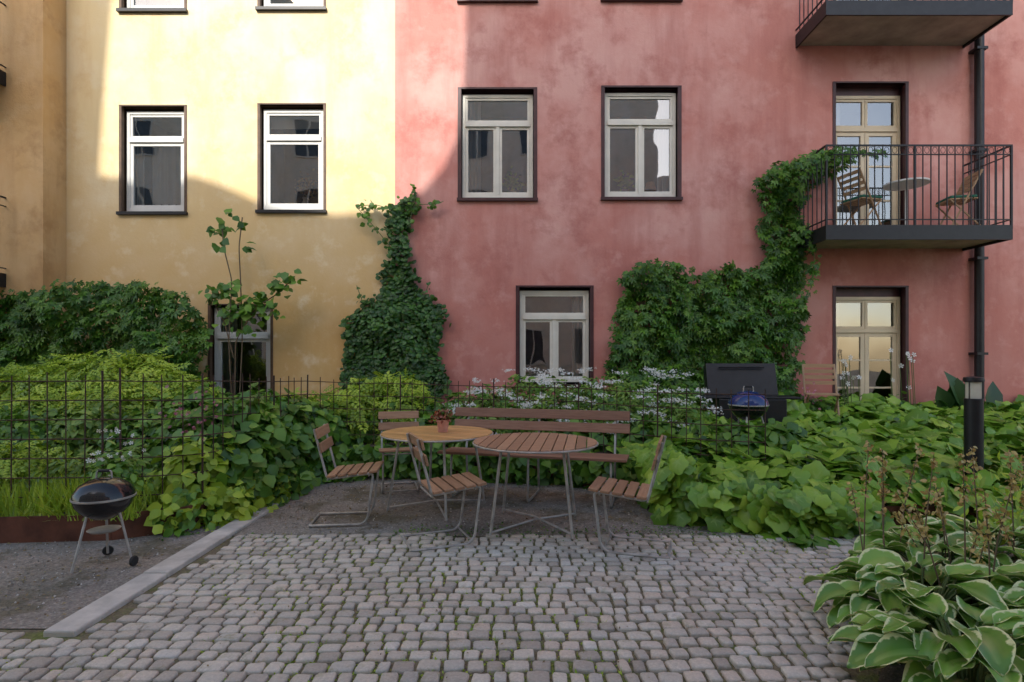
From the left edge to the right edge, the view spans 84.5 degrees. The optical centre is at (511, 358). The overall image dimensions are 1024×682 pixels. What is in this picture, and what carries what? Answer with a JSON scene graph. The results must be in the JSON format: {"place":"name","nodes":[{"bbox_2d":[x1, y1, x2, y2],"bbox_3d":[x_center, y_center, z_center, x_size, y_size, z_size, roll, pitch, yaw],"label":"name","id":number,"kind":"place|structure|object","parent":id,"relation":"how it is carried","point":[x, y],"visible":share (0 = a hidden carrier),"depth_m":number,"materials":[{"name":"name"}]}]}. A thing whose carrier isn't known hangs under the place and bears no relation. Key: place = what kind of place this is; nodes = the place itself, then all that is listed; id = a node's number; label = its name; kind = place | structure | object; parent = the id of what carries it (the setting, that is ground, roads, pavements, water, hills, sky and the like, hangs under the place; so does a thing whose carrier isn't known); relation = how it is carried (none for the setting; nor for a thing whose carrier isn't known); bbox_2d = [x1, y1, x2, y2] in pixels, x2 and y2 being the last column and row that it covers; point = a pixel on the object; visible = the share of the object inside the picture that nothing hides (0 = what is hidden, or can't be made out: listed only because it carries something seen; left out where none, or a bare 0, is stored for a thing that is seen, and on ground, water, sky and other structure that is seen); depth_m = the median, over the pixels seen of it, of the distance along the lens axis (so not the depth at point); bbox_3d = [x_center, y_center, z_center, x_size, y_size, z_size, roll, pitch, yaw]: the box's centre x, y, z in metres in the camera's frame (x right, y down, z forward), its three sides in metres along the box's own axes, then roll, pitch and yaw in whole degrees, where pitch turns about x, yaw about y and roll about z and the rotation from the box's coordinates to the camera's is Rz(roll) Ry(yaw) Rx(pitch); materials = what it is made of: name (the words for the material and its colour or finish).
{"place":"outdoors","nodes":[
{"label":"outdoors","id":0,"kind":"place"},
{"bbox_2d":[66,0,394,401],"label":"wall plaster","id":1,"kind":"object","parent":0,"point":[220,69],"visible":0.73,"depth_m":9.00,"materials":[{"name":"yellow paint"}]},
{"bbox_2d":[116,105,187,214],"bbox_3d":[-5.734,-3.171,9.790,1.550,2.204,1.700,0,0,0],"label":"frame and reveal","id":2,"kind":"object","parent":1,"relation":"attached to","point":[152,159],"visible":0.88,"depth_m":9.12,"materials":[{"name":"white metal"}]},
{"bbox_2d":[116,0,187,12],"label":"frame and reveal","id":3,"kind":"object","parent":1,"relation":"attached to","point":[152,6],"visible":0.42,"depth_m":9.10,"materials":[{"name":"white metal"}]},
{"bbox_2d":[208,304,272,398],"bbox_3d":[-4.336,-0.014,9.790,1.509,2.164,1.700,0,0,0],"label":"frame and reveal","id":4,"kind":"object","parent":1,"relation":"attached to","point":[257,357],"visible":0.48,"depth_m":9.23,"materials":[{"name":"white wood"}]},
{"bbox_2d":[255,103,326,212],"bbox_3d":[-3.518,-3.198,9.790,1.564,2.204,1.700,0,0,0],"label":"frame and reveal","id":5,"kind":"object","parent":1,"relation":"attached to","point":[291,141],"visible":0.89,"depth_m":9.14,"materials":[{"name":"white metal"}]},
{"bbox_2d":[301,197,307,203],"bbox_3d":[-3.418,-2.546,9.300,0.130,0.200,0.130,0,0,0],"label":"vase","id":6,"kind":"object","parent":5,"relation":"on","point":[304,201],"visible":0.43,"depth_m":9.27,"materials":[{"name":"ceramic"}]},
{"bbox_2d":[294,168,316,199],"bbox_3d":[-3.364,-2.875,9.303,0.492,0.533,0.186,0,0,0],"label":"dried bouquet","id":7,"kind":"object","parent":6,"relation":"in","point":[305,190],"visible":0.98,"depth_m":9.29,"materials":[{"name":"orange plant"}]},
{"bbox_2d":[255,0,326,10],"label":"frame and reveal","id":8,"kind":"object","parent":1,"relation":"attached to","point":[291,5],"visible":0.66,"depth_m":8.99,"materials":[{"name":"white metal"}]},
{"bbox_2d":[0,477,741,628],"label":"gravel ground","id":9,"kind":"structure","parent":0,"point":[23,615],"depth_m":4.81,"materials":[{"name":"grey gravel"}]},
{"bbox_2d":[70,469,138,572],"bbox_3d":[-2.874,1.115,3.967,0.381,0.672,0.425,0,0,-39],"label":"kettle grill","id":10,"kind":"object","parent":9,"relation":"on","point":[105,498],"visible":1,"depth_m":3.86,"materials":[{"name":"black metal"}]},
{"bbox_2d":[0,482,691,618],"bbox_3d":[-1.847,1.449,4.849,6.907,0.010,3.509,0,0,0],"label":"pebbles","id":11,"kind":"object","parent":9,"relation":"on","point":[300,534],"visible":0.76,"depth_m":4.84,"materials":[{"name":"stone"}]},
{"bbox_2d":[308,423,383,526],"bbox_3d":[-1.476,1.027,5.044,0.588,0.843,0.450,0,0,-6],"label":"garden chair","id":12,"kind":"object","parent":9,"relation":"on","point":[343,471],"visible":1,"depth_m":4.93,"materials":[{"name":"wood"}]},
{"bbox_2d":[378,411,422,492],"bbox_3d":[-1.235,1.027,6.205,0.450,0.843,0.588,0,0,-15],"label":"garden chair","id":13,"kind":"object","parent":9,"relation":"on","point":[382,426],"visible":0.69,"depth_m":6.35,"materials":[{"name":"wood"}]},
{"bbox_2d":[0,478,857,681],"bbox_3d":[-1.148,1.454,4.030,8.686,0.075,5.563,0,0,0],"label":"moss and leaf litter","id":14,"kind":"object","parent":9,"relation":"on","point":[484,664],"visible":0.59,"depth_m":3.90,"materials":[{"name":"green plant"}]},
{"bbox_2d":[380,425,492,520],"bbox_3d":[-0.720,1.076,5.430,1.082,0.728,1.082,0,0,28],"label":"garden table","id":15,"kind":"object","parent":9,"relation":"on","point":[429,434],"visible":0.84,"depth_m":5.32,"materials":[{"name":"wood"}]},
{"bbox_2d":[429,408,456,431],"bbox_3d":[-0.679,0.596,5.440,0.241,0.229,0.290,0,0,23],"label":"flower pot","id":16,"kind":"object","parent":15,"relation":"on","point":[441,419],"visible":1,"depth_m":5.38,"materials":[{"name":"ceramic"}]},
{"bbox_2d":[0,460,984,542],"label":"corten edging","id":17,"kind":"object","parent":9,"relation":"on","point":[19,529],"visible":0.06,"depth_m":4.47,"materials":[{"name":"metal"}]},
{"bbox_2d":[437,407,629,507],"bbox_3d":[0.231,1.003,5.900,1.940,0.893,0.601,0,0,15],"label":"garden bench","id":18,"kind":"object","parent":9,"relation":"on","point":[539,425],"visible":0.77,"depth_m":6.02,"materials":[{"name":"wood"}]},
{"bbox_2d":[472,433,598,538],"bbox_3d":[0.200,1.076,4.860,1.082,0.728,1.082,0,0,8],"label":"garden table","id":19,"kind":"object","parent":9,"relation":"on","point":[534,443],"visible":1,"depth_m":4.69,"materials":[{"name":"wood"}]},
{"bbox_2d":[0,531,906,681],"bbox_3d":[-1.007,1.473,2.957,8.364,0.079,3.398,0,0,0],"label":"cobblestone pavement","id":20,"kind":"structure","parent":0,"point":[60,652],"depth_m":3.15,"materials":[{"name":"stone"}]},
{"bbox_2d":[401,432,486,551],"bbox_3d":[-0.552,1.027,4.479,0.588,0.843,0.450,0,0,-22],"label":"garden chair","id":21,"kind":"object","parent":20,"relation":"on","point":[463,482],"visible":1,"depth_m":4.41,"materials":[{"name":"wood"}]},
{"bbox_2d":[588,435,671,558],"bbox_3d":[0.914,1.027,4.313,0.588,0.843,0.450,0,0,18],"label":"garden chair","id":22,"kind":"object","parent":20,"relation":"on","point":[643,494],"visible":1,"depth_m":4.20,"materials":[{"name":"wood"}]},
{"bbox_2d":[778,534,840,549],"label":"wilted leaves","id":23,"kind":"object","parent":20,"relation":"on","point":[802,541],"visible":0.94,"depth_m":4.35,"materials":[{"name":"green plant"}]},
{"bbox_2d":[878,534,1012,681],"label":"soil","id":24,"kind":"structure","parent":20,"relation":"on","point":[890,673],"depth_m":2.57,"materials":[{"name":"soil"}]},
{"bbox_2d":[803,548,1023,653],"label":"hosta plant","id":25,"kind":"object","parent":24,"relation":"on","point":[852,584],"visible":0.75,"depth_m":2.91,"materials":[{"name":"green plant"}]},
{"bbox_2d":[827,587,1023,681],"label":"hosta plant","id":26,"kind":"object","parent":24,"relation":"on","point":[915,646],"visible":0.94,"depth_m":2.35,"materials":[{"name":"green plant"}]},
{"bbox_2d":[845,440,1023,603],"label":"dried seed stalks","id":27,"kind":"object","parent":24,"relation":"on","point":[1013,518],"visible":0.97,"depth_m":3.31,"materials":[{"name":"brown plant"}]},
{"bbox_2d":[849,525,1023,596],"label":"hosta plant","id":28,"kind":"object","parent":24,"relation":"on","point":[874,539],"visible":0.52,"depth_m":3.35,"materials":[{"name":"green plant"}]},
{"bbox_2d":[888,514,1023,564],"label":"hosta plant","id":29,"kind":"object","parent":24,"relation":"on","point":[951,526],"visible":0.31,"depth_m":3.59,"materials":[{"name":"green plant"}]},
{"bbox_2d":[944,559,1023,609],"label":"hosta plant","id":30,"kind":"object","parent":24,"relation":"on","point":[1013,572],"visible":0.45,"depth_m":2.85,"materials":[{"name":"green plant"}]},
{"bbox_2d":[395,0,1023,446],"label":"wall plaster","id":31,"kind":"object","parent":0,"point":[755,84],"visible":0.71,"depth_m":9.00,"materials":[{"name":"paint"}]},
{"bbox_2d":[457,87,537,201],"bbox_3d":[-0.232,-3.416,9.790,1.727,2.259,1.700,0,0,0],"label":"frame and reveal","id":32,"kind":"object","parent":31,"relation":"attached to","point":[497,133],"visible":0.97,"depth_m":9.10,"materials":[{"name":"beige paint"}]},
{"bbox_2d":[457,0,537,2],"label":"frame and reveal","id":33,"kind":"object","parent":31,"relation":"attached to","point":[497,1],"visible":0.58,"depth_m":8.96,"materials":[{"name":"red paint"}]},
{"bbox_2d":[516,285,594,387],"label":"window","id":34,"kind":"structure","parent":31,"relation":"attached to","point":[554,327],"depth_m":9.24,"materials":[{"name":"beige paint"}]},
{"bbox_2d":[601,85,682,200],"bbox_3d":[2.066,-3.436,9.790,1.741,2.273,1.700,0,0,0],"label":"frame and reveal","id":35,"kind":"object","parent":31,"relation":"attached to","point":[641,133],"visible":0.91,"depth_m":9.10,"materials":[{"name":"beige paint"}]},
{"bbox_2d":[644,181,656,190],"bbox_3d":[2.286,-2.775,9.300,0.200,0.250,0.200,0,0,0],"label":"table lamp","id":36,"kind":"object","parent":35,"relation":"attached to","point":[650,186],"visible":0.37,"depth_m":9.24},
{"bbox_2d":[601,0,682,1],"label":"frame and reveal","id":37,"kind":"object","parent":31,"relation":"attached to","point":[641,0],"visible":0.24,"depth_m":8.95,"materials":[{"name":"red paint"}]},
{"bbox_2d":[833,81,908,224],"bbox_3d":[5.727,-3.151,9.795,1.673,2.981,1.690,0,0,0],"label":"frame and reveal","id":38,"kind":"object","parent":31,"relation":"attached to","point":[870,112],"visible":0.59,"depth_m":9.15,"materials":[{"name":"beige paint"}]},
{"bbox_2d":[833,286,908,401],"bbox_3d":[5.727,-0.066,9.795,1.673,2.632,1.690,0,0,0],"label":"frame and reveal","id":39,"kind":"object","parent":31,"relation":"attached to","point":[870,326],"visible":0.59,"depth_m":9.15,"materials":[{"name":"beige paint"}]},
{"bbox_2d":[795,0,1012,47],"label":"balcony","id":40,"kind":"structure","parent":31,"relation":"attached to","point":[964,23],"depth_m":8.40,"materials":[{"name":"concrete"}]},
{"bbox_2d":[797,144,1012,250],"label":"balcony","id":41,"kind":"structure","parent":31,"relation":"attached to","point":[969,236],"depth_m":8.13,"materials":[{"name":"metal"}]},
{"bbox_2d":[837,169,881,224],"bbox_3d":[5.237,-2.338,8.495,0.463,0.876,0.424,0,0,-15],"label":"folding balcony chair","id":42,"kind":"object","parent":41,"relation":"on","point":[862,200],"visible":0.74,"depth_m":8.42,"materials":[{"name":"brown wood"}]},
{"bbox_2d":[883,177,929,224],"bbox_3d":[5.950,-2.296,8.500,0.600,0.772,0.600,0,0,0],"label":"balcony table","id":43,"kind":"object","parent":41,"relation":"on","point":[894,185],"visible":0.43,"depth_m":8.47,"materials":[{"name":"grey metal"}]},
{"bbox_2d":[934,169,983,224],"bbox_3d":[6.741,-2.338,8.497,0.463,0.876,0.424,0,0,10],"label":"folding balcony chair","id":44,"kind":"object","parent":41,"relation":"on","point":[958,198],"visible":0.78,"depth_m":8.40,"materials":[{"name":"brown wood"}]},
{"bbox_2d":[968,34,987,401],"bbox_3d":[7.376,-5.200,8.909,0.170,12.700,0.179,0,0,0],"label":"drainpipe","id":45,"kind":"object","parent":31,"relation":"attached to","point":[979,258],"visible":0.58,"depth_m":8.84,"materials":[{"name":"black metal"}]},
{"label":"ground","id":46,"kind":"structure","parent":0,"visible":0},
{"bbox_2d":[0,0,65,363],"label":"projecting wing","id":47,"kind":"structure","parent":46,"relation":"on","point":[33,149],"depth_m":8.55,"materials":[{"name":"yellow paint"}]},
{"bbox_2d":[0,195,5,287],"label":"side balcony","id":48,"kind":"structure","parent":47,"relation":"attached to","point":[2,279],"depth_m":8.50,"materials":[{"name":"concrete"}]},
{"bbox_2d":[0,1,5,86],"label":"side balcony","id":49,"kind":"structure","parent":47,"relation":"attached to","point":[2,78],"depth_m":8.50,"materials":[{"name":"concrete"}]},
{"bbox_2d":[43,491,292,636],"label":"concrete kerb","id":50,"kind":"structure","parent":46,"relation":"on","point":[86,617],"depth_m":3.58,"materials":[{"name":"grey concrete"}]},
{"bbox_2d":[0,419,952,516],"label":"planting bed","id":51,"kind":"object","parent":46,"relation":"on","point":[595,448],"visible":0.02,"depth_m":6.55,"materials":[{"name":"soil"}]},
{"bbox_2d":[0,278,213,387],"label":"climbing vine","id":52,"kind":"object","parent":51,"relation":"on","point":[29,341],"visible":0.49,"depth_m":8.32,"materials":[{"name":"green plant"}]},
{"bbox_2d":[0,379,407,540],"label":"garden perennials","id":53,"kind":"object","parent":51,"relation":"on","point":[247,474],"visible":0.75,"depth_m":5.33,"materials":[{"name":"green plant"}]},
{"bbox_2d":[0,346,439,452],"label":"lime green shrub","id":54,"kind":"object","parent":51,"relation":"on","point":[112,365],"visible":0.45,"depth_m":7.20,"materials":[{"name":"green plant"}]},
{"bbox_2d":[198,208,306,395],"bbox_3d":[-3.880,-0.745,8.443,1.589,3.026,0.404,0,0,0],"label":"tall garden plant","id":55,"kind":"object","parent":51,"relation":"on","point":[248,310],"visible":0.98,"depth_m":8.43,"materials":[{"name":"green plant"}]},
{"bbox_2d":[0,368,765,507],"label":"metal fence","id":56,"kind":"object","parent":51,"relation":"on","point":[120,438],"visible":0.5,"depth_m":4.95,"materials":[{"name":"metal"}]},
{"bbox_2d":[338,184,451,401],"bbox_3d":[-1.840,-0.911,8.824,1.787,3.656,0.383,0,0,0],"label":"ivy plant","id":57,"kind":"object","parent":51,"relation":"on","point":[395,307],"visible":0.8,"depth_m":8.86,"materials":[{"name":"green plant"}]},
{"bbox_2d":[306,389,808,503],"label":"leafy plants","id":58,"kind":"object","parent":51,"relation":"on","point":[780,435],"visible":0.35,"depth_m":6.54,"materials":[{"name":"green plant"}]},
{"bbox_2d":[442,366,723,459],"bbox_3d":[0.861,0.673,7.475,3.817,1.140,1.898,0,0,0],"label":"flowering shrub","id":59,"kind":"object","parent":51,"relation":"on","point":[650,399],"visible":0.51,"depth_m":7.36,"materials":[{"name":"green plant"}]},
{"bbox_2d":[603,145,887,404],"bbox_3d":[3.550,-0.871,8.524,4.248,4.838,1.087,0,0,0],"label":"climbing vine","id":60,"kind":"object","parent":51,"relation":"on","point":[666,282],"visible":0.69,"depth_m":8.78,"materials":[{"name":"green plant"}]},
{"bbox_2d":[728,385,769,431],"bbox_3d":[2.675,0.695,6.422,0.438,0.773,0.487,0,0,-28],"label":"kettle grill","id":61,"kind":"object","parent":51,"relation":"on","point":[756,402],"visible":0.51,"depth_m":6.26,"materials":[{"name":"blue metal"}]},
{"bbox_2d":[698,363,800,422],"bbox_3d":[3.131,0.552,7.584,1.200,0.957,0.710,0,0,6],"label":"gas grill","id":62,"kind":"object","parent":51,"relation":"on","point":[726,378],"visible":0.44,"depth_m":7.69,"materials":[{"name":"black metal"}]},
{"bbox_2d":[606,391,1023,540],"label":"groundcover plants","id":63,"kind":"object","parent":51,"relation":"on","point":[796,491],"visible":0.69,"depth_m":5.11,"materials":[{"name":"green plant"}]},
{"bbox_2d":[802,364,840,423],"bbox_3d":[4.339,0.522,7.918,0.424,0.876,0.463,0,0,20],"label":"wooden garden chair","id":64,"kind":"object","parent":51,"relation":"on","point":[836,394],"visible":0.81,"depth_m":8.00,"materials":[{"name":"brown wood"}]},
{"bbox_2d":[783,348,1017,421],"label":"door side flowers","id":65,"kind":"object","parent":51,"relation":"on","point":[954,394],"visible":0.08,"depth_m":8.36,"materials":[{"name":"green plant"}]},
{"bbox_2d":[962,376,984,474],"bbox_3d":[4.181,0.757,5.100,0.160,1.185,0.160,0,0,0],"label":"bollard lamp","id":66,"kind":"object","parent":51,"relation":"on","point":[973,417],"visible":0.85,"depth_m":5.04,"materials":[{"name":"black metal"}]},
{"bbox_3d":[0.008,-2.696,9.290,0.140,0.120,0.140,0,0,0],"label":"plant pot","id":67,"kind":"object","parent":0,"visible":0},
{"bbox_2d":[503,166,524,191],"bbox_3d":[0.030,-2.943,9.292,0.384,0.466,0.153,0,0,0],"label":"potted plant","id":68,"kind":"object","parent":67,"relation":"in","point":[510,181],"visible":0.98,"depth_m":9.27,"materials":[{"name":"green plant"}]},
{"bbox_3d":[1.866,-2.710,9.290,0.140,0.120,0.140,0,0,0],"label":"plant pot","id":69,"kind":"object","parent":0,"visible":0},
{"bbox_2d":[614,170,634,190],"bbox_3d":[1.854,-2.902,9.289,0.383,0.404,0.191,0,0,0],"label":"potted plant","id":70,"kind":"object","parent":69,"relation":"in","point":[625,182],"visible":0.98,"depth_m":9.27,"materials":[{"name":"green plant"}]}
]}

